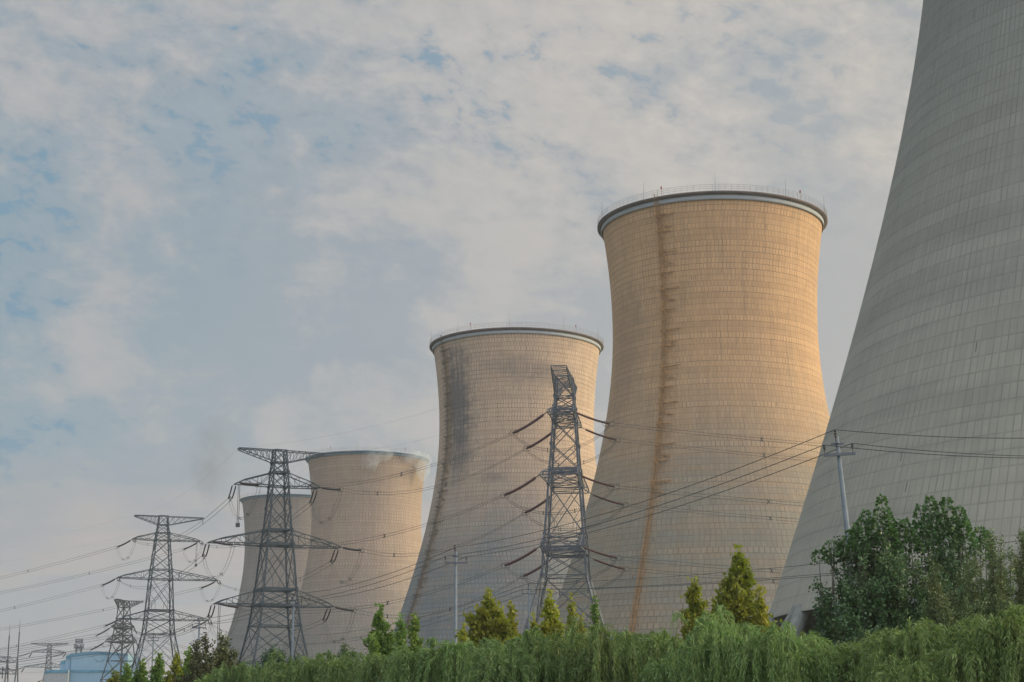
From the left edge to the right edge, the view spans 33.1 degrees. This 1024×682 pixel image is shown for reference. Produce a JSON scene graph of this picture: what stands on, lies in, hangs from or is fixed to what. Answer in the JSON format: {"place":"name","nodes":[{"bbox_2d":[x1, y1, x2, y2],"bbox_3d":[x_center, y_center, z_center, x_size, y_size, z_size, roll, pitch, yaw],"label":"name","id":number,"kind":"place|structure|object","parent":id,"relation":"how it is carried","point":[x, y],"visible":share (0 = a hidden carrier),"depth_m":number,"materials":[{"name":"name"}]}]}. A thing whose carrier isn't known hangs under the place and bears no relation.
{"place":"outdoors","nodes":[
{"label":"outdoors","id":0,"kind":"place"},
{"bbox_2d":[74,638,83,652],"bbox_3d":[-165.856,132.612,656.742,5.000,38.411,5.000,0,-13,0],"label":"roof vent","id":1,"kind":"object","parent":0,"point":[81,647],"visible":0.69,"depth_m":660.27,"materials":[{"name":"metal"}]},
{"bbox_2d":[44,651,140,681],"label":"industrial building","id":2,"kind":"structure","parent":0,"point":[87,668],"depth_m":611.77,"materials":[{"name":"metal"}]},
{"bbox_2d":[172,628,244,681],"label":"tree","id":3,"kind":"object","parent":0,"point":[198,667],"visible":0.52,"depth_m":63.71,"materials":[{"name":"green plant"}]},
{"bbox_2d":[223,491,311,668],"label":"cooling tower","id":4,"kind":"structure","parent":0,"point":[254,520],"depth_m":655.93,"materials":[{"name":"beige concrete"}]},
{"bbox_2d":[282,446,428,668],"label":"cooling tower","id":5,"kind":"structure","parent":0,"point":[361,515],"depth_m":555.90,"materials":[{"name":"beige concrete"}]},
{"bbox_2d":[0,0,922,681],"label":"sky","id":6,"kind":"structure","parent":0,"point":[226,226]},
{"bbox_2d":[404,638,535,681],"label":"willow tree","id":7,"kind":"object","parent":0,"point":[437,657],"visible":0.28,"depth_m":40.92,"materials":[{"name":"green plant"}]},
{"bbox_2d":[393,317,603,664],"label":"cooling tower","id":8,"kind":"structure","parent":0,"point":[484,362],"depth_m":387.52,"materials":[{"name":"paint"}]},
{"bbox_2d":[555,183,829,640],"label":"cooling tower","id":9,"kind":"structure","parent":0,"point":[714,309],"depth_m":289.01,"materials":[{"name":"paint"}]},
{"label":"ground","id":10,"kind":"structure","parent":0,"visible":0},
{"bbox_2d":[0,627,19,681],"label":"substation gantry","id":11,"kind":"object","parent":10,"relation":"on","point":[7,669],"visible":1,"depth_m":398.81,"materials":[{"name":"metal"}]},
{"bbox_2d":[11,643,68,681],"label":"lattice pylon","id":12,"kind":"object","parent":10,"relation":"on","point":[48,654],"visible":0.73,"depth_m":808.82,"materials":[{"name":"metal"}]},
{"bbox_2d":[106,668,123,681],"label":"tree","id":13,"kind":"object","parent":10,"relation":"on","point":[115,676],"visible":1,"depth_m":72.72,"materials":[{"name":"green plant"}]},
{"bbox_2d":[90,599,142,681],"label":"lattice pylon","id":14,"kind":"object","parent":10,"relation":"on","point":[116,626],"visible":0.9,"depth_m":539.16,"materials":[{"name":"metal"}]},
{"bbox_2d":[0,635,114,655],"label":"power line","id":15,"kind":"object","parent":14,"relation":"attached to","point":[59,646],"visible":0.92,"depth_m":569.63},
{"bbox_2d":[5,650,115,667],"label":"power line","id":16,"kind":"object","parent":14,"relation":"attached to","point":[62,658],"visible":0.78,"depth_m":568.92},
{"bbox_2d":[119,663,133,681],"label":"tree","id":17,"kind":"object","parent":10,"relation":"on","point":[127,675],"visible":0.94,"depth_m":74.82,"materials":[{"name":"green plant"}]},
{"bbox_2d":[130,658,149,681],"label":"tree","id":18,"kind":"object","parent":10,"relation":"on","point":[140,675],"visible":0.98,"depth_m":73.05,"materials":[{"name":"green plant"}]},
{"bbox_2d":[146,651,165,681],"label":"tree","id":19,"kind":"object","parent":10,"relation":"on","point":[157,670],"visible":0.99,"depth_m":71.26,"materials":[{"name":"green plant"}]},
{"bbox_2d":[101,515,221,674],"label":"lattice pylon","id":20,"kind":"object","parent":10,"relation":"on","point":[170,575],"visible":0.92,"depth_m":416.37,"materials":[{"name":"metal"}]},
{"bbox_2d":[2,548,182,593],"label":"power line","id":21,"kind":"object","parent":20,"relation":"attached to","point":[88,572],"visible":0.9,"depth_m":451.19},
{"bbox_2d":[0,627,188,664],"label":"power line","id":22,"kind":"object","parent":20,"relation":"hanging from","point":[89,647],"visible":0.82,"depth_m":450.21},
{"bbox_2d":[0,587,199,629],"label":"power line","id":23,"kind":"object","parent":20,"relation":"hanging from","point":[100,609],"visible":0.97,"depth_m":450.95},
{"bbox_2d":[134,498,227,545],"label":"power line","id":24,"kind":"object","parent":20,"relation":"attached to","point":[192,527],"visible":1,"depth_m":301.64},
{"bbox_2d":[163,651,183,681],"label":"tree","id":25,"kind":"object","parent":10,"relation":"on","point":[176,668],"visible":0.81,"depth_m":69.49,"materials":[{"name":"green plant"}]},
{"bbox_2d":[176,645,191,681],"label":"tree","id":26,"kind":"object","parent":10,"relation":"on","point":[186,654],"visible":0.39,"depth_m":67.62,"materials":[{"name":"green plant"}]},
{"bbox_2d":[193,670,252,681],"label":"willow tree","id":27,"kind":"object","parent":10,"relation":"on","point":[204,679],"visible":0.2,"depth_m":49.51,"materials":[{"name":"green plant"}]},
{"bbox_2d":[200,664,272,681],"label":"willow tree","id":28,"kind":"object","parent":10,"relation":"on","point":[207,674],"visible":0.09,"depth_m":54.23,"materials":[{"name":"green plant"}]},
{"bbox_2d":[245,661,290,680],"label":"willow tree","id":29,"kind":"object","parent":10,"relation":"on","point":[260,667],"visible":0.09,"depth_m":53.41,"materials":[{"name":"green plant"}]},
{"bbox_2d":[206,650,330,681],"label":"willow tree","id":30,"kind":"object","parent":10,"relation":"on","point":[222,674],"visible":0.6,"depth_m":48.06,"materials":[{"name":"green plant"}]},
{"bbox_2d":[254,643,300,671],"bbox_3d":[-8.353,13.425,62.119,2.262,5.024,2.052,0,-13,0],"label":"leafy bush","id":31,"kind":"object","parent":10,"relation":"on","point":[266,656],"visible":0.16,"depth_m":62.32,"materials":[{"name":"green plant"}]},
{"bbox_2d":[202,447,363,668],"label":"lattice pylon","id":32,"kind":"object","parent":10,"relation":"on","point":[286,590],"visible":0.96,"depth_m":259.03,"materials":[{"name":"metal"}]},
{"bbox_2d":[235,494,503,549],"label":"power line","id":33,"kind":"object","parent":32,"relation":"hanging from","point":[375,536],"visible":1,"depth_m":227.26,"materials":[{"name":"metal"}]},
{"bbox_2d":[354,575,522,617],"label":"power line","id":34,"kind":"object","parent":32,"relation":"attached to","point":[449,607],"visible":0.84,"depth_m":237.12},
{"bbox_2d":[360,513,523,556],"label":"power line","id":35,"kind":"object","parent":32,"relation":"attached to","point":[440,549],"visible":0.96,"depth_m":243.04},
{"bbox_2d":[285,594,301,657],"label":"line pole","id":36,"kind":"object","parent":10,"relation":"on","point":[292,639],"visible":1,"depth_m":128.45,"materials":[{"name":"concrete"}]},
{"bbox_2d":[275,656,347,681],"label":"willow tree","id":37,"kind":"object","parent":10,"relation":"on","point":[287,671],"visible":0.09,"depth_m":48.76,"materials":[{"name":"green plant"}]},
{"bbox_2d":[271,647,369,681],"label":"willow tree","id":38,"kind":"object","parent":10,"relation":"on","point":[327,671],"visible":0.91,"depth_m":43.17,"materials":[{"name":"green plant"}]},
{"bbox_2d":[336,642,349,658],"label":"leafy bush","id":39,"kind":"object","parent":10,"relation":"on","point":[344,648],"visible":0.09,"depth_m":68.65,"materials":[{"name":"green plant"}]},
{"bbox_2d":[311,652,378,676],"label":"willow tree","id":40,"kind":"object","parent":10,"relation":"on","point":[359,656],"visible":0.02,"depth_m":50.20,"materials":[{"name":"green plant"}]},
{"bbox_2d":[365,632,381,663],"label":"young tree","id":41,"kind":"object","parent":10,"relation":"on","point":[374,646],"visible":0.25,"depth_m":56.96,"materials":[{"name":"green plant"}]},
{"bbox_2d":[360,602,402,661],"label":"young tree","id":42,"kind":"object","parent":10,"relation":"on","point":[386,640],"visible":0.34,"depth_m":58.99,"materials":[{"name":"green plant"}]},
{"bbox_2d":[394,611,408,656],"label":"young tree","id":43,"kind":"object","parent":10,"relation":"on","point":[402,633],"visible":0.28,"depth_m":61.07,"materials":[{"name":"green plant"}]},
{"bbox_2d":[348,642,465,679],"bbox_3d":[-2.427,10.259,46.621,4.978,4.271,5.133,1,-13,-6],"label":"willow tree","id":44,"kind":"object","parent":10,"relation":"on","point":[381,658],"visible":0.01,"depth_m":46.07,"materials":[{"name":"green plant"}]},
{"bbox_2d":[407,612,423,652],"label":"young tree","id":45,"kind":"object","parent":10,"relation":"on","point":[415,641],"visible":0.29,"depth_m":62.00,"materials":[{"name":"green plant"}]},
{"bbox_2d":[349,637,496,681],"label":"willow tree","id":46,"kind":"object","parent":10,"relation":"on","point":[372,668],"visible":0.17,"depth_m":42.76,"materials":[{"name":"green plant"}]},
{"bbox_2d":[445,548,467,644],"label":"line pole","id":47,"kind":"object","parent":10,"relation":"on","point":[455,597],"visible":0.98,"depth_m":94.25,"materials":[{"name":"concrete"}]},
{"bbox_2d":[286,556,444,600],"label":"service wire","id":48,"kind":"object","parent":47,"relation":"attached to","point":[371,584],"visible":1,"depth_m":107.29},
{"bbox_2d":[297,547,454,593],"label":"service wire","id":49,"kind":"object","parent":47,"relation":"attached to","point":[380,576],"visible":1,"depth_m":107.72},
{"bbox_2d":[301,557,464,600],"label":"service wire","id":50,"kind":"object","parent":47,"relation":"attached to","point":[383,586],"visible":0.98,"depth_m":108.34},
{"bbox_2d":[445,445,822,556],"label":"service wire","id":51,"kind":"object","parent":47,"relation":"attached to","point":[655,506],"visible":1,"depth_m":68.71,"materials":[{"name":"metal"}]},
{"bbox_2d":[377,636,549,681],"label":"willow tree","id":52,"kind":"object","parent":10,"relation":"on","point":[405,669],"visible":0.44,"depth_m":41.09,"materials":[{"name":"green plant"}]},
{"bbox_2d":[457,622,469,647],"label":"young tree","id":53,"kind":"object","parent":10,"relation":"on","point":[462,634],"visible":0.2,"depth_m":56.22,"materials":[{"name":"green plant"}]},
{"bbox_2d":[454,587,521,648],"bbox_3d":[-0.880,11.786,58.880,2.800,6.759,2.872,0,-13,0],"label":"young tree","id":54,"kind":"object","parent":10,"relation":"on","point":[489,620],"visible":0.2,"depth_m":58.98,"materials":[{"name":"green plant"}]},
{"bbox_2d":[480,637,507,648],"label":"willow tree","id":55,"kind":"object","parent":10,"relation":"on","point":[484,639],"visible":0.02,"depth_m":46.64,"materials":[{"name":"green plant"}]},
{"bbox_2d":[506,600,518,634],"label":"young tree","id":56,"kind":"object","parent":10,"relation":"on","point":[511,614],"visible":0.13,"depth_m":61.32,"materials":[{"name":"green plant"}]},
{"bbox_2d":[464,628,581,653],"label":"willow tree","id":57,"kind":"object","parent":10,"relation":"on","point":[489,645],"depth_m":45.95,"materials":[{"name":"green plant"}]},
{"bbox_2d":[521,584,536,629],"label":"line pole","id":58,"kind":"object","parent":10,"relation":"on","point":[528,593],"visible":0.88,"depth_m":140.72,"materials":[{"name":"concrete"}]},
{"bbox_2d":[522,554,1020,589],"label":"service wire","id":59,"kind":"object","parent":58,"relation":"attached to","point":[703,582],"visible":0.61,"depth_m":118.98,"materials":[{"name":"metal"}]},
{"bbox_2d":[528,541,1015,583],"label":"service wire","id":60,"kind":"object","parent":58,"relation":"attached to","point":[710,573],"visible":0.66,"depth_m":118.97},
{"bbox_2d":[537,557,1017,589],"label":"service wire","id":61,"kind":"object","parent":58,"relation":"attached to","point":[698,584],"visible":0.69,"depth_m":121.42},
{"bbox_2d":[528,612,537,632],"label":"young tree","id":62,"kind":"object","parent":10,"relation":"on","point":[532,623],"visible":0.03,"depth_m":60.27,"materials":[{"name":"green plant"}]},
{"bbox_2d":[461,625,621,681],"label":"willow tree","id":63,"kind":"object","parent":10,"relation":"on","point":[489,664],"visible":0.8,"depth_m":38.87,"materials":[{"name":"green plant"}]},
{"bbox_2d":[535,588,566,640],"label":"young tree","id":64,"kind":"object","parent":10,"relation":"on","point":[549,623],"visible":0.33,"depth_m":59.24,"materials":[{"name":"green plant"}]},
{"bbox_2d":[517,626,611,658],"bbox_3d":[1.152,9.564,44.210,4.856,4.516,3.381,-8,-15,33],"label":"willow tree","id":65,"kind":"object","parent":10,"relation":"on","point":[568,632],"visible":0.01,"depth_m":44.37,"materials":[{"name":"green plant"}]},
{"bbox_2d":[500,365,629,637],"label":"lattice pylon","id":66,"kind":"object","parent":10,"relation":"on","point":[584,552],"visible":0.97,"depth_m":215.55,"materials":[{"name":"metal"}]},
{"bbox_2d":[243,564,504,613],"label":"power line","id":67,"kind":"object","parent":66,"relation":"attached to","point":[371,604],"visible":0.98,"depth_m":228.87,"materials":[{"name":"metal"}]},
{"bbox_2d":[260,434,511,488],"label":"power line","id":68,"kind":"object","parent":66,"relation":"attached to","point":[386,476],"visible":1,"depth_m":232.76,"materials":[{"name":"metal"}]},
{"bbox_2d":[343,447,526,494],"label":"power line","id":69,"kind":"object","parent":66,"relation":"attached to","point":[440,484],"visible":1,"depth_m":239.92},
{"bbox_2d":[617,556,776,572],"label":"power line","id":70,"kind":"object","parent":66,"relation":"attached to","point":[696,563],"visible":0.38,"depth_m":210.73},
{"bbox_2d":[615,485,801,505],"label":"power line","id":71,"kind":"object","parent":66,"relation":"attached to","point":[715,495],"visible":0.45,"depth_m":212.41,"materials":[{"name":"metal"}]},
{"bbox_2d":[624,503,796,521],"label":"power line","id":72,"kind":"object","parent":66,"relation":"attached to","point":[718,512],"visible":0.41,"depth_m":228.87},
{"bbox_2d":[616,438,814,460],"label":"power line","id":73,"kind":"object","parent":66,"relation":"attached to","point":[713,451],"visible":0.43,"depth_m":228.61,"materials":[{"name":"metal"}]},
{"bbox_2d":[610,422,821,445],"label":"power line","id":74,"kind":"object","parent":66,"relation":"attached to","point":[716,436],"visible":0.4,"depth_m":216.89,"materials":[{"name":"metal"}]},
{"bbox_2d":[564,593,578,632],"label":"young tree","id":75,"kind":"object","parent":10,"relation":"on","point":[571,612],"visible":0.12,"depth_m":60.34,"materials":[{"name":"green plant"}]},
{"bbox_2d":[577,612,588,643],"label":"young tree","id":76,"kind":"object","parent":10,"relation":"on","point":[581,620],"visible":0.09,"depth_m":59.23,"materials":[{"name":"green plant"}]},
{"bbox_2d":[588,594,600,643],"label":"young tree","id":77,"kind":"object","parent":10,"relation":"on","point":[595,611],"visible":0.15,"depth_m":58.34,"materials":[{"name":"green plant"}]},
{"bbox_2d":[516,615,684,681],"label":"willow tree","id":78,"kind":"object","parent":10,"relation":"on","point":[597,662],"visible":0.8,"depth_m":38.34,"materials":[{"name":"green plant"}]},
{"bbox_2d":[583,628,663,681],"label":"willow tree","id":79,"kind":"object","parent":10,"relation":"on","point":[635,636],"visible":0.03,"depth_m":40.99,"materials":[{"name":"green plant"}]},
{"bbox_2d":[593,627,691,681],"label":"willow tree","id":80,"kind":"object","parent":10,"relation":"on","point":[665,635],"visible":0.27,"depth_m":38.80,"materials":[{"name":"green plant"}]},
{"bbox_2d":[676,576,708,642],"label":"young tree","id":81,"kind":"object","parent":10,"relation":"on","point":[695,608],"visible":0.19,"depth_m":57.06,"materials":[{"name":"green plant"}]},
{"bbox_2d":[635,628,776,681],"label":"willow tree","id":82,"kind":"object","parent":10,"relation":"on","point":[659,673],"visible":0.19,"depth_m":36.48,"materials":[{"name":"green plant"}]},
{"bbox_2d":[691,620,763,643],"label":"willow tree","id":83,"kind":"object","parent":10,"relation":"on","point":[741,625],"visible":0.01,"depth_m":40.72,"materials":[{"name":"green plant"}]},
{"bbox_2d":[655,624,805,648],"bbox_3d":[5.193,8.705,40.041,4.970,4.361,5.126,-12,-17,42],"label":"willow tree","id":84,"kind":"object","parent":10,"relation":"on","point":[802,633],"visible":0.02,"depth_m":40.27,"materials":[{"name":"green plant"}]},
{"bbox_2d":[705,543,781,639],"bbox_3d":[7.328,10.526,55.886,4.272,7.849,4.399,0,-13,0],"label":"young tree","id":85,"kind":"object","parent":10,"relation":"on","point":[735,596],"visible":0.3,"depth_m":55.88,"materials":[{"name":"green plant"}]},
{"bbox_2d":[666,603,846,681],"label":"willow tree","id":86,"kind":"object","parent":10,"relation":"on","point":[710,659],"visible":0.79,"depth_m":34.15,"materials":[{"name":"green plant"}]},
{"bbox_2d":[751,584,771,636],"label":"young tree","id":87,"kind":"object","parent":10,"relation":"on","point":[760,617],"visible":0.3,"depth_m":54.85,"materials":[{"name":"green plant"}]},
{"bbox_2d":[710,637,833,681],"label":"willow tree","id":88,"kind":"object","parent":10,"relation":"on","point":[775,672],"visible":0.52,"depth_m":33.94,"materials":[{"name":"green plant"}]},
{"bbox_2d":[690,634,878,681],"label":"willow tree","id":89,"kind":"object","parent":10,"relation":"on","point":[833,679],"visible":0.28,"depth_m":34.11,"materials":[{"name":"green plant"}]},
{"bbox_2d":[823,430,856,585],"bbox_3d":[11.238,8.683,56.432,1.077,11.718,0.350,-3,-13,-5],"label":"line pole","id":90,"kind":"object","parent":10,"relation":"on","point":[838,454],"visible":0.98,"depth_m":57.33,"materials":[{"name":"concrete"}]},
{"bbox_2d":[455,429,834,547],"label":"service wire","id":91,"kind":"object","parent":90,"relation":"attached to","point":[664,494],"visible":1,"depth_m":69.24,"materials":[{"name":"metal"}]},
{"bbox_2d":[466,444,849,556],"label":"service wire","id":92,"kind":"object","parent":90,"relation":"attached to","point":[674,507],"visible":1,"depth_m":69.41,"materials":[{"name":"metal"}]},
{"bbox_2d":[826,445,1015,457],"bbox_3d":[17.565,3.765,58.538,14.524,0.462,0.024,2,-13,-9],"label":"service wire","id":93,"kind":"object","parent":90,"relation":"attached to","point":[922,453],"visible":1,"depth_m":57.91,"materials":[{"name":"metal"}]},
{"bbox_2d":[835,429,1023,438],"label":"service wire","id":94,"kind":"object","parent":90,"relation":"attached to","point":[929,436],"visible":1,"depth_m":58.07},
{"bbox_2d":[853,443,1020,455],"bbox_3d":[18.335,3.714,59.293,14.425,0.591,0.024,3,-13,-14],"label":"service wire","id":95,"kind":"object","parent":90,"relation":"attached to","point":[939,451],"visible":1,"depth_m":58.25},
{"bbox_2d":[847,626,900,647],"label":"willow tree","id":96,"kind":"object","parent":10,"relation":"on","point":[867,633],"depth_m":37.85,"materials":[{"name":"green plant"}]},
{"bbox_2d":[805,493,958,651],"bbox_3d":[10.223,8.491,48.188,4.459,8.425,4.862,0,-13,0],"label":"poplar tree","id":97,"kind":"object","parent":10,"relation":"on","point":[876,598],"visible":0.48,"depth_m":48.29,"materials":[{"name":"green plant"}]},
{"bbox_2d":[818,620,956,681],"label":"willow tree","id":98,"kind":"object","parent":10,"relation":"on","point":[843,651],"visible":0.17,"depth_m":33.95,"materials":[{"name":"green plant"}]},
{"bbox_2d":[769,0,1023,638],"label":"cooling tower","id":99,"kind":"structure","parent":10,"relation":"on","point":[936,346],"depth_m":138.24,"materials":[{"name":"concrete"}]},
{"bbox_2d":[859,617,1000,681],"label":"willow tree","id":100,"kind":"object","parent":10,"relation":"on","point":[961,633],"visible":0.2,"depth_m":31.54,"materials":[{"name":"green plant"}]},
{"bbox_2d":[847,602,1022,681],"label":"willow tree","id":101,"kind":"object","parent":10,"relation":"on","point":[922,672],"visible":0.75,"depth_m":30.32,"materials":[{"name":"green plant"}]},
{"bbox_2d":[900,560,975,631],"bbox_3d":[10.727,8.477,43.069,2.865,6.158,2.382,0,-13,0],"label":"elm tree","id":102,"kind":"object","parent":10,"relation":"on","point":[936,608],"visible":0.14,"depth_m":43.26,"materials":[{"name":"green plant"}]},
{"bbox_2d":[907,495,997,624],"bbox_3d":[12.297,8.606,48.850,3.524,8.491,3.680,6,-14,-23],"label":"poplar tree","id":103,"kind":"object","parent":10,"relation":"on","point":[953,567],"visible":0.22,"depth_m":49.22,"materials":[{"name":"green plant"}]},
{"bbox_2d":[934,614,986,640],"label":"willow tree","id":104,"kind":"object","parent":10,"relation":"on","point":[967,622],"visible":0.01,"depth_m":35.17,"materials":[{"name":"green plant"}]},
{"bbox_2d":[901,604,1023,646],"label":"willow tree","id":105,"kind":"object","parent":10,"relation":"on","point":[968,634],"visible":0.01,"depth_m":35.53,"materials":[{"name":"green plant"}]},
{"bbox_2d":[938,604,1023,681],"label":"willow tree","id":106,"kind":"object","parent":10,"relation":"on","point":[1007,669],"visible":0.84,"depth_m":29.60,"materials":[{"name":"green plant"}]},
{"bbox_2d":[943,528,1023,625],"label":"elm tree","id":107,"kind":"object","parent":10,"relation":"on","point":[996,601],"visible":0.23,"depth_m":44.74,"materials":[{"name":"green plant"}]},
{"bbox_2d":[987,527,1023,611],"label":"elm tree","id":108,"kind":"object","parent":10,"relation":"on","point":[1019,579],"visible":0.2,"depth_m":46.78,"materials":[{"name":"green plant"}]},
{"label":"line pole","id":109,"kind":"object","parent":10,"relation":"on","visible":0},
{"bbox_2d":[280,584,525,635],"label":"service wire","id":110,"kind":"object","parent":109,"relation":"attached to","point":[419,617],"visible":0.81,"depth_m":174.41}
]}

